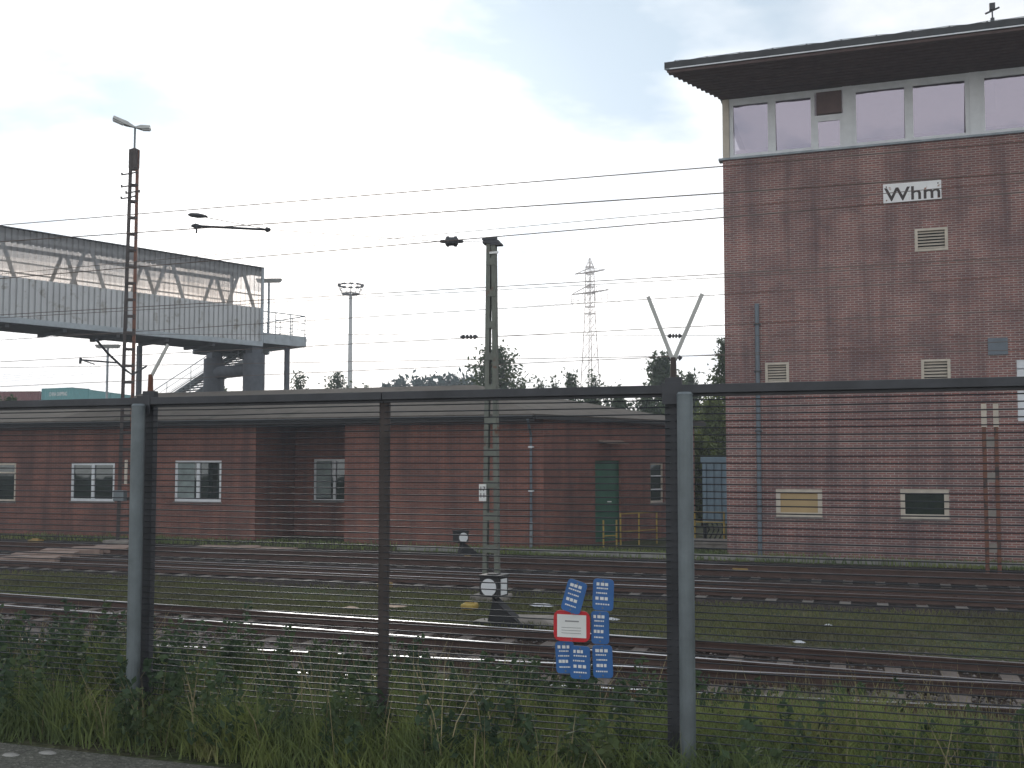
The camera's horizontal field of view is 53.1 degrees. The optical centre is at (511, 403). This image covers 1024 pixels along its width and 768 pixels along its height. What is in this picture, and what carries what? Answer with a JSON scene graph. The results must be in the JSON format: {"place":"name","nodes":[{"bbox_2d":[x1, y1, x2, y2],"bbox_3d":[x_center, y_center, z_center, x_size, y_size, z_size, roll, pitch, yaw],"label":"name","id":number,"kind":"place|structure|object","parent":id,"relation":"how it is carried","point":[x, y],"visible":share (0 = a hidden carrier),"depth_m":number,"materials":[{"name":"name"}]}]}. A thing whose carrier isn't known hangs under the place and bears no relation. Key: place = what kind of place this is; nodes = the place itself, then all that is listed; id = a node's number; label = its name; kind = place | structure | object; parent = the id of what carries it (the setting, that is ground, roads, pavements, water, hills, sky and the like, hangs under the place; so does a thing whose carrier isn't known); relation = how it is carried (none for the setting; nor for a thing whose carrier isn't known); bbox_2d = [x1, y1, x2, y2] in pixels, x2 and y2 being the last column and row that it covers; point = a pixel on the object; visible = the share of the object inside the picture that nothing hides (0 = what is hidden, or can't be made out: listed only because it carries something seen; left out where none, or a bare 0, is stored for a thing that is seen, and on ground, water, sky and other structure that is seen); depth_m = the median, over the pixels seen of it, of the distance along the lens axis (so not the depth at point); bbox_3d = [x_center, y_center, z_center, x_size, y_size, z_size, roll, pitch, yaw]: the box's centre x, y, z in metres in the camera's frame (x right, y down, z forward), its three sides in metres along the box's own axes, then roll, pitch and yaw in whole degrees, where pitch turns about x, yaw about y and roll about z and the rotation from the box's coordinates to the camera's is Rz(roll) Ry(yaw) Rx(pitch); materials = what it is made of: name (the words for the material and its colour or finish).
{"place":"outdoors","nodes":[
{"label":"outdoors","id":0,"kind":"place"},
{"bbox_2d":[0,391,41,400],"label":"shipping container","id":1,"kind":"object","parent":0,"point":[27,395],"visible":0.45,"depth_m":121.53,"materials":[{"name":"red metal"}]},
{"bbox_2d":[41,387,89,399],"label":"shipping container","id":2,"kind":"object","parent":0,"point":[63,393],"visible":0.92,"depth_m":117.32,"materials":[{"name":"teal metal"}]},
{"bbox_2d":[74,388,87,398],"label":"end door","id":3,"kind":"structure","parent":2,"relation":"in","point":[78,393],"depth_m":117.34,"materials":[{"name":"teal paint"}]},
{"bbox_2d":[0,341,1018,386],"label":"overhead wire","id":4,"kind":"object","parent":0,"point":[534,362],"visible":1,"depth_m":32.13,"materials":[{"name":"black metal"}]},
{"bbox_2d":[0,350,1021,367],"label":"overhead wire","id":5,"kind":"object","parent":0,"point":[541,358],"visible":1,"depth_m":30.97,"materials":[{"name":"black metal"}]},
{"bbox_2d":[0,520,1023,767],"bbox_3d":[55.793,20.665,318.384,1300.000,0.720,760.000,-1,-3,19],"label":"ground","id":6,"kind":"structure","parent":0,"point":[174,756],"depth_m":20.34,"materials":[{"name":"green plant"}]},
{"bbox_2d":[94,344,120,397],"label":"platform lamp","id":7,"kind":"object","parent":6,"relation":"on","point":[107,346],"visible":0.53,"depth_m":66.14,"materials":[{"name":"metal"}]},
{"bbox_2d":[0,743,222,767],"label":"gravel path","id":8,"kind":"structure","parent":6,"relation":"on","point":[29,757],"depth_m":8.56,"materials":[{"name":"grey gravel"}]},
{"bbox_2d":[103,116,150,543],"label":"lighting mast","id":9,"kind":"object","parent":6,"relation":"on","point":[134,158],"visible":0.84,"depth_m":40.78,"materials":[{"name":"metal"}]},
{"bbox_2d":[79,338,146,375],"bbox_3d":[-15.262,-1.798,39.477,1.163,1.279,3.638,-1,-3,19],"label":"bracket arm","id":10,"kind":"object","parent":9,"relation":"attached to","point":[108,354],"visible":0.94,"depth_m":39.55},
{"bbox_2d":[168,334,858,335],"bbox_3d":[-1.903,-2.396,35.696,34.071,1.438,0.014,-1,-3,19],"label":"overhead wire","id":11,"kind":"object","parent":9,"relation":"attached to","point":[630,335],"visible":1,"depth_m":33.65,"materials":[{"name":"black metal"}]},
{"bbox_2d":[0,225,306,394],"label":"footbridge","id":12,"kind":"object","parent":6,"relation":"on","point":[219,278],"visible":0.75,"depth_m":55.78,"materials":[{"name":"paint"}]},
{"bbox_2d":[264,278,282,332],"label":"platform lamp","id":13,"kind":"object","parent":12,"relation":"on","point":[272,280],"visible":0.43,"depth_m":62.85,"materials":[{"name":"metal"}]},
{"bbox_2d":[0,626,352,652],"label":"track","id":14,"kind":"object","parent":6,"relation":"on","point":[38,629],"visible":0.12,"depth_m":18.10,"materials":[{"name":"brown metal"}]},
{"bbox_2d":[290,370,308,389],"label":"young tree","id":15,"kind":"object","parent":6,"relation":"on","point":[297,381],"visible":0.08,"depth_m":90.07,"materials":[{"name":"green plant"}]},
{"bbox_2d":[318,370,358,388],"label":"young tree","id":16,"kind":"object","parent":6,"relation":"on","point":[337,382],"visible":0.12,"depth_m":95.06,"materials":[{"name":"green plant"}]},
{"bbox_2d":[337,282,363,387],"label":"mast light","id":17,"kind":"object","parent":6,"relation":"on","point":[349,294],"visible":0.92,"depth_m":200.66,"materials":[{"name":"metal"}]},
{"bbox_2d":[0,385,705,547],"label":"brick building","id":18,"kind":"structure","parent":6,"relation":"on","point":[392,472],"depth_m":42.05,"materials":[{"name":"red brick"}]},
{"bbox_2d":[0,463,15,502],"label":"window","id":19,"kind":"structure","parent":18,"relation":"in","point":[2,465],"depth_m":45.99,"materials":[{"name":"beige paint"}]},
{"bbox_2d":[69,462,114,502],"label":"window","id":20,"kind":"structure","parent":18,"relation":"in","point":[82,465],"depth_m":44.45,"materials":[{"name":"glass"}]},
{"bbox_2d":[172,461,221,503],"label":"window","id":21,"kind":"structure","parent":18,"relation":"in","point":[177,465],"depth_m":42.73,"materials":[{"name":"grey glass"}]},
{"bbox_2d":[312,459,344,502],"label":"window","id":22,"kind":"structure","parent":18,"relation":"in","point":[342,465],"depth_m":44.28,"materials":[{"name":"grey glass"}]},
{"bbox_2d":[595,461,618,541],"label":"door","id":23,"kind":"structure","parent":18,"relation":"in","point":[597,466],"depth_m":40.63,"materials":[{"name":"green paint"}]},
{"bbox_2d":[650,464,665,503],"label":"window","id":24,"kind":"structure","parent":18,"relation":"in","point":[652,466],"depth_m":43.07,"materials":[{"name":"glass"}]},
{"bbox_2d":[389,373,410,386],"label":"tree","id":25,"kind":"object","parent":6,"relation":"on","point":[401,381],"visible":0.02,"depth_m":165.06,"materials":[{"name":"green plant"}]},
{"bbox_2d":[407,369,426,386],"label":"poplar","id":26,"kind":"object","parent":6,"relation":"on","point":[416,382],"visible":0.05,"depth_m":165.12,"materials":[{"name":"green plant"}]},
{"bbox_2d":[419,371,438,385],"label":"poplar","id":27,"kind":"object","parent":6,"relation":"on","point":[429,382],"visible":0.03,"depth_m":165.02,"materials":[{"name":"green plant"}]},
{"bbox_2d":[433,373,453,385],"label":"poplar","id":28,"kind":"object","parent":6,"relation":"on","point":[441,381],"visible":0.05,"depth_m":164.89,"materials":[{"name":"green plant"}]},
{"bbox_2d":[445,370,461,385],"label":"poplar","id":29,"kind":"object","parent":6,"relation":"on","point":[453,378],"visible":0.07,"depth_m":164.91,"materials":[{"name":"green plant"}]},
{"bbox_2d":[470,237,511,601],"bbox_3d":[-0.479,0.362,23.948,0.800,8.591,0.700,-1,-3,19],"label":"catenary mast","id":30,"kind":"object","parent":6,"relation":"on","point":[492,244],"visible":0.69,"depth_m":23.90,"materials":[{"name":"grey metal"}]},
{"bbox_2d":[191,214,477,241],"bbox_3d":[-3.394,-3.524,21.189,1.099,0.903,8.044,-3,-4,40],"label":"stay wire","id":31,"kind":"object","parent":30,"relation":"attached to","point":[328,233],"visible":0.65,"depth_m":21.16,"materials":[{"name":"black metal"}]},
{"bbox_2d":[188,213,207,217],"bbox_3d":[-5.459,-3.269,17.808,0.329,0.090,0.090,1,-3,-14],"label":"wire clamp","id":32,"kind":"object","parent":31,"relation":"attached to","point":[196,215],"visible":1,"depth_m":17.78,"materials":[{"name":"metal"}]},
{"bbox_2d":[0,141,1023,225],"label":"overhead wire","id":33,"kind":"object","parent":32,"relation":"attached to","point":[541,181],"visible":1,"depth_m":15.62,"materials":[{"name":"black metal"}]},
{"bbox_2d":[440,236,463,246],"bbox_3d":[-1.356,-3.647,23.043,0.541,0.256,0.245,1,-3,-15],"label":"insulator","id":34,"kind":"object","parent":31,"relation":"hanging from","point":[451,243],"visible":0.87,"depth_m":22.96,"materials":[{"name":"ceramic"}]},
{"bbox_2d":[459,339,532,388],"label":"wind blown tree","id":35,"kind":"object","parent":6,"relation":"on","point":[504,369],"visible":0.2,"depth_m":77.66,"materials":[{"name":"green plant"}]},
{"bbox_2d":[473,573,533,628],"bbox_3d":[-0.115,3.854,20.092,1.250,1.027,0.470,-2,-4,28],"label":"switch lantern","id":36,"kind":"object","parent":6,"relation":"on","point":[498,606],"visible":0.81,"depth_m":20.04,"materials":[{"name":"black paint"}]},
{"bbox_2d":[0,597,1023,767],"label":"weeds","id":37,"kind":"object","parent":6,"relation":"on","point":[337,702],"visible":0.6,"depth_m":9.22,"materials":[{"name":"green plant"}]},
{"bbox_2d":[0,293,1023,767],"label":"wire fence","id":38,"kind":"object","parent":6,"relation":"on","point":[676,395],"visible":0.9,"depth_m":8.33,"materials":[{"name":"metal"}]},
{"bbox_2d":[555,641,573,672],"bbox_3d":[0.426,2.038,8.234,0.155,0.253,0.013,-4,-4,19],"label":"utility sign","id":39,"kind":"object","parent":38,"relation":"attached to","point":[562,650],"visible":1,"depth_m":8.24,"materials":[{"name":"blue plastic"}]},
{"bbox_2d":[554,610,589,641],"bbox_3d":[0.478,1.780,8.204,0.301,0.244,0.013,-1,-3,19],"label":"warning sign","id":40,"kind":"object","parent":38,"relation":"attached to","point":[569,626],"visible":1,"depth_m":8.20,"materials":[{"name":"red plastic"}]},
{"bbox_2d":[561,579,586,613],"bbox_3d":[0.496,1.541,8.190,0.163,0.260,0.013,16,2,19],"label":"utility sign","id":41,"kind":"object","parent":38,"relation":"attached to","point":[574,596],"visible":1,"depth_m":8.19,"materials":[{"name":"blue plastic"}]},
{"bbox_2d":[570,646,589,678],"bbox_3d":[0.543,2.063,8.171,0.163,0.260,0.013,-1,-3,19],"label":"utility sign","id":42,"kind":"object","parent":38,"relation":"attached to","point":[579,662],"visible":1,"depth_m":8.17,"materials":[{"name":"blue plastic"}]},
{"bbox_2d":[591,611,608,643],"bbox_3d":[0.701,1.782,8.160,0.145,0.258,0.013,-1,-3,19],"label":"utility sign","id":43,"kind":"object","parent":38,"relation":"attached to","point":[599,627],"visible":1,"depth_m":8.16,"materials":[{"name":"blue plastic"}]},
{"bbox_2d":[592,645,612,677],"bbox_3d":[0.719,2.046,8.133,0.162,0.258,0.013,-3,-4,19],"label":"utility sign","id":44,"kind":"object","parent":38,"relation":"attached to","point":[602,655],"visible":1,"depth_m":8.13,"materials":[{"name":"blue plastic"}]},
{"bbox_2d":[592,578,613,610],"bbox_3d":[0.727,1.523,8.171,0.170,0.250,0.013,1,-3,19],"label":"utility sign","id":45,"kind":"object","parent":38,"relation":"attached to","point":[603,594],"visible":1,"depth_m":8.17,"materials":[{"name":"blue plastic"}]},
{"bbox_2d":[0,626,1023,767],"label":"tall grass","id":46,"kind":"structure","parent":6,"relation":"on","point":[405,752],"depth_m":8.59,"materials":[{"name":"green plant"}]},
{"bbox_2d":[0,604,1023,767],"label":"seed stalks","id":47,"kind":"object","parent":6,"relation":"on","point":[465,705],"visible":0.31,"depth_m":9.00,"materials":[{"name":"green plant"}]},
{"bbox_2d":[0,554,1023,618],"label":"railway track","id":48,"kind":"structure","parent":6,"relation":"on","point":[955,597],"depth_m":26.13,"materials":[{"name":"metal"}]},
{"bbox_2d":[0,555,62,561],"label":"concrete slab","id":49,"kind":"structure","parent":48,"relation":"on","point":[40,556],"depth_m":31.57,"materials":[{"name":"grey concrete"}]},
{"bbox_2d":[11,551,79,556],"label":"concrete slab","id":50,"kind":"structure","parent":48,"relation":"on","point":[64,555],"depth_m":33.12,"materials":[{"name":"grey concrete"}]},
{"bbox_2d":[0,593,1023,703],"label":"railway track","id":51,"kind":"structure","parent":6,"relation":"on","point":[843,660],"depth_m":17.42,"materials":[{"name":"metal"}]},
{"bbox_2d":[1,603,1023,726],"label":"ballast stones","id":52,"kind":"object","parent":51,"relation":"on","point":[939,698],"visible":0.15,"depth_m":16.31,"materials":[{"name":"grey gravel"}]},
{"bbox_2d":[0,541,1023,592],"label":"railway track","id":53,"kind":"structure","parent":6,"relation":"on","point":[663,571],"depth_m":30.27,"materials":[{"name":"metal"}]},
{"bbox_2d":[40,548,102,555],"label":"concrete slab","id":54,"kind":"structure","parent":53,"relation":"on","point":[91,551],"depth_m":34.38,"materials":[{"name":"grey concrete"}]},
{"bbox_2d":[71,546,128,554],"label":"concrete slab","id":55,"kind":"structure","parent":53,"relation":"on","point":[122,547],"depth_m":35.11,"materials":[{"name":"grey concrete"}]},
{"bbox_2d":[196,545,297,550],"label":"manhole slab","id":56,"kind":"structure","parent":53,"relation":"on","point":[248,546],"depth_m":35.96,"materials":[{"name":"concrete"}]},
{"bbox_2d":[0,539,1023,591],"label":"cinder bed","id":57,"kind":"object","parent":6,"relation":"on","point":[601,558],"depth_m":33.48,"materials":[{"name":"brown gravel"}]},
{"bbox_2d":[449,530,481,556],"bbox_3d":[-1.482,4.709,34.526,1.250,0.932,0.447,2,-4,-29],"label":"switch lantern","id":58,"kind":"object","parent":57,"relation":"on","point":[464,545],"visible":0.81,"depth_m":34.32,"materials":[{"name":"black paint"}]},
{"bbox_2d":[981,403,1001,572],"bbox_3d":[13.558,2.459,28.977,0.450,4.966,0.125,-1,-3,19],"label":"marker post","id":59,"kind":"object","parent":57,"relation":"on","point":[994,513],"visible":0.83,"depth_m":28.96,"materials":[{"name":"metal"}]},
{"bbox_2d":[1,532,1023,569],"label":"grass verge","id":60,"kind":"object","parent":6,"relation":"on","point":[513,552],"depth_m":35.63,"materials":[{"name":"green plant"}]},
{"bbox_2d":[5,639,1023,729],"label":"railway track","id":61,"kind":"structure","parent":6,"relation":"on","point":[997,685],"depth_m":14.31,"materials":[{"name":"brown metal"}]},
{"bbox_2d":[517,614,553,628],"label":"concrete block","id":62,"kind":"structure","parent":6,"relation":"on","point":[538,621],"depth_m":19.83,"materials":[{"name":"grey concrete"}]},
{"bbox_2d":[561,366,589,400],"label":"young tree","id":63,"kind":"object","parent":6,"relation":"on","point":[571,380],"visible":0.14,"depth_m":90.05,"materials":[{"name":"green plant"}]},
{"bbox_2d":[571,258,608,399],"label":"power pylon","id":64,"kind":"object","parent":6,"relation":"on","point":[589,292],"visible":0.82,"depth_m":256.46,"materials":[{"name":"metal"}]},
{"bbox_2d":[585,369,604,405],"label":"young tree","id":65,"kind":"object","parent":6,"relation":"on","point":[594,382],"visible":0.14,"depth_m":92.17,"materials":[{"name":"green plant"}]},
{"bbox_2d":[608,398,639,409],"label":"shrub","id":66,"kind":"object","parent":6,"relation":"on","point":[618,404],"visible":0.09,"depth_m":69.73,"materials":[{"name":"green plant"}]},
{"bbox_2d":[620,512,657,544],"bbox_3d":[4.885,4.804,39.434,2.144,1.250,0.068,3,-4,-41],"label":"guard rail","id":67,"kind":"object","parent":6,"relation":"on","point":[639,530],"visible":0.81,"depth_m":39.41,"materials":[{"name":"metal"}]},
{"bbox_2d":[630,398,661,413],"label":"shrub","id":68,"kind":"object","parent":6,"relation":"on","point":[646,404],"visible":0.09,"depth_m":69.84,"materials":[{"name":"green plant"}]},
{"bbox_2d":[631,350,697,429],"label":"wind blown tree","id":69,"kind":"object","parent":6,"relation":"on","point":[659,368],"visible":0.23,"depth_m":79.81,"materials":[{"name":"green plant"}]},
{"bbox_2d":[681,367,706,471],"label":"wind blown tree","id":70,"kind":"object","parent":6,"relation":"on","point":[689,378],"visible":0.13,"depth_m":81.86,"materials":[{"name":"green plant"}]},
{"bbox_2d":[693,396,725,471],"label":"shrub","id":71,"kind":"object","parent":6,"relation":"on","point":[714,423],"visible":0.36,"depth_m":55.41,"materials":[{"name":"green plant"}]},
{"bbox_2d":[693,337,725,452],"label":"wind blown tree","id":72,"kind":"object","parent":6,"relation":"on","point":[717,378],"visible":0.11,"depth_m":59.97,"materials":[{"name":"green plant"}]},
{"bbox_2d":[694,511,724,538],"bbox_3d":[7.507,4.753,38.966,1.169,1.300,0.070,-1,-3,19],"label":"guard rail","id":73,"kind":"object","parent":6,"relation":"on","point":[695,521],"visible":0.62,"depth_m":39.01,"materials":[{"name":"metal"}]},
{"bbox_2d":[694,429,725,527],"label":"shrub","id":74,"kind":"object","parent":6,"relation":"on","point":[699,466],"visible":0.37,"depth_m":49.45,"materials":[{"name":"green plant"}]},
{"bbox_2d":[397,545,1023,568],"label":"kerb","id":75,"kind":"structure","parent":6,"relation":"on","point":[655,556],"depth_m":33.40,"materials":[{"name":"concrete"}]},
{"bbox_2d":[694,538,726,549],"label":"loading platform","id":76,"kind":"structure","parent":6,"relation":"on","point":[711,544],"depth_m":37.49,"materials":[{"name":"concrete"}]},
{"bbox_2d":[700,457,726,538],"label":"switch cabinet","id":77,"kind":"object","parent":6,"relation":"on","point":[714,487],"visible":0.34,"depth_m":40.44,"materials":[{"name":"grey metal"}]},
{"bbox_2d":[664,16,1023,562],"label":"signal tower","id":78,"kind":"structure","parent":6,"relation":"on","point":[946,86],"depth_m":33.38,"materials":[{"name":"brick"}]},
{"bbox_2d":[729,95,771,156],"bbox_3d":[8.213,-9.479,35.249,1.415,2.070,0.285,-1,-3,19],"label":"window","id":79,"kind":"structure","parent":78,"relation":"in","point":[750,118],"depth_m":35.26,"materials":[{"name":"grey glass"}]},
{"bbox_2d":[771,90,814,152],"bbox_3d":[9.550,-9.505,34.795,1.410,2.070,0.285,-1,-3,19],"label":"window","id":80,"kind":"structure","parent":78,"relation":"in","point":[793,113],"depth_m":34.80,"materials":[{"name":"grey glass"}]},
{"bbox_2d":[775,489,823,518],"bbox_3d":[9.504,3.317,33.943,1.574,0.974,0.140,-1,-3,19],"label":"window","id":81,"kind":"structure","parent":78,"relation":"in","point":[790,510],"depth_m":33.97,"materials":[{"name":"beige paint"}]},
{"bbox_2d":[814,87,842,148],"bbox_3d":[10.624,-9.528,34.377,0.894,2.070,0.165,-1,-3,19],"label":"window","id":82,"kind":"structure","parent":78,"relation":"in","point":[828,128],"depth_m":34.36,"materials":[{"name":"glass"}]},
{"bbox_2d":[851,79,909,145],"bbox_3d":[12.177,-9.555,33.902,1.763,2.070,0.285,-1,-3,19],"label":"window","id":83,"kind":"structure","parent":78,"relation":"in","point":[880,111],"depth_m":33.90,"materials":[{"name":"glass"}]},
{"bbox_2d":[883,180,941,202],"bbox_3d":[12.975,-6.876,33.245,1.761,0.626,0.060,-1,-3,19],"label":"station code sign","id":84,"kind":"object","parent":78,"relation":"attached to","point":[911,195],"visible":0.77,"depth_m":33.23,"materials":[{"name":"white metal"}]},
{"bbox_2d":[899,489,950,520],"bbox_3d":[13.165,3.229,32.700,1.543,1.004,0.140,-1,-3,19],"label":"window","id":85,"kind":"structure","parent":78,"relation":"in","point":[908,497],"depth_m":32.72,"materials":[{"name":"beige paint"}]},
{"bbox_2d":[908,73,969,140],"bbox_3d":[13.872,-9.587,33.326,1.819,2.070,0.285,-1,-3,19],"label":"window","id":86,"kind":"structure","parent":78,"relation":"in","point":[939,106],"depth_m":33.32,"materials":[{"name":"glass"}]},
{"bbox_2d":[980,67,1023,133],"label":"window","id":87,"kind":"structure","parent":78,"relation":"in","point":[1001,90],"depth_m":32.73,"materials":[{"name":"grey glass"}]},
{"bbox_2d":[1017,390,1023,420],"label":"window","id":88,"kind":"structure","parent":78,"relation":"in","point":[1020,396],"depth_m":31.95,"materials":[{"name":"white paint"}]},
{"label":"shipping container","id":89,"kind":"object","parent":6,"relation":"on","visible":0},
{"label":"shipping container","id":90,"kind":"object","parent":89,"relation":"on","visible":0},
{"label":"shipping container","id":91,"kind":"object","parent":90,"relation":"on","visible":0},
{"bbox_2d":[89,390,109,398],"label":"shipping container","id":92,"kind":"object","parent":91,"relation":"on","point":[94,394],"visible":0.24,"depth_m":121.94,"materials":[{"name":"teal metal"}]},
{"bbox_2d":[0,172,1023,241],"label":"overhead wire","id":93,"kind":"object","parent":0,"point":[542,205],"visible":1,"depth_m":15.59,"materials":[{"name":"black metal"}]},
{"bbox_2d":[191,223,270,231],"bbox_3d":[-4.995,-3.138,18.279,0.101,0.266,1.559,-3,-4,44],"label":"registration arm","id":94,"kind":"object","parent":93,"relation":"attached to","point":[267,229],"visible":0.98,"depth_m":18.32},
{"bbox_2d":[0,191,1023,278],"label":"overhead wire","id":95,"kind":"object","parent":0,"point":[540,232],"visible":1,"depth_m":18.10,"materials":[{"name":"black metal"}]},
{"bbox_2d":[0,0,1023,410],"label":"sky","id":96,"kind":"structure","parent":0,"point":[243,102],"materials":[{"name":"white"}]},
{"bbox_2d":[1,256,1023,314],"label":"overhead wire","id":97,"kind":"object","parent":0,"point":[539,284],"visible":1,"depth_m":26.64,"materials":[{"name":"black metal"}]},
{"bbox_2d":[1,309,1023,361],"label":"overhead wire","id":98,"kind":"object","parent":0,"point":[540,334],"visible":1,"depth_m":30.96,"materials":[{"name":"black metal"}]},
{"bbox_2d":[2,260,1023,317],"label":"overhead wire","id":99,"kind":"object","parent":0,"point":[540,287],"visible":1,"depth_m":26.82,"materials":[{"name":"black metal"}]},
{"bbox_2d":[5,275,1023,339],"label":"overhead wire","id":100,"kind":"object","parent":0,"point":[544,305],"visible":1,"depth_m":26.58,"materials":[{"name":"black metal"}]},
{"bbox_2d":[5,180,1023,273],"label":"overhead wire","id":101,"kind":"object","parent":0,"point":[541,224],"visible":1,"depth_m":18.11,"materials":[{"name":"black metal"}]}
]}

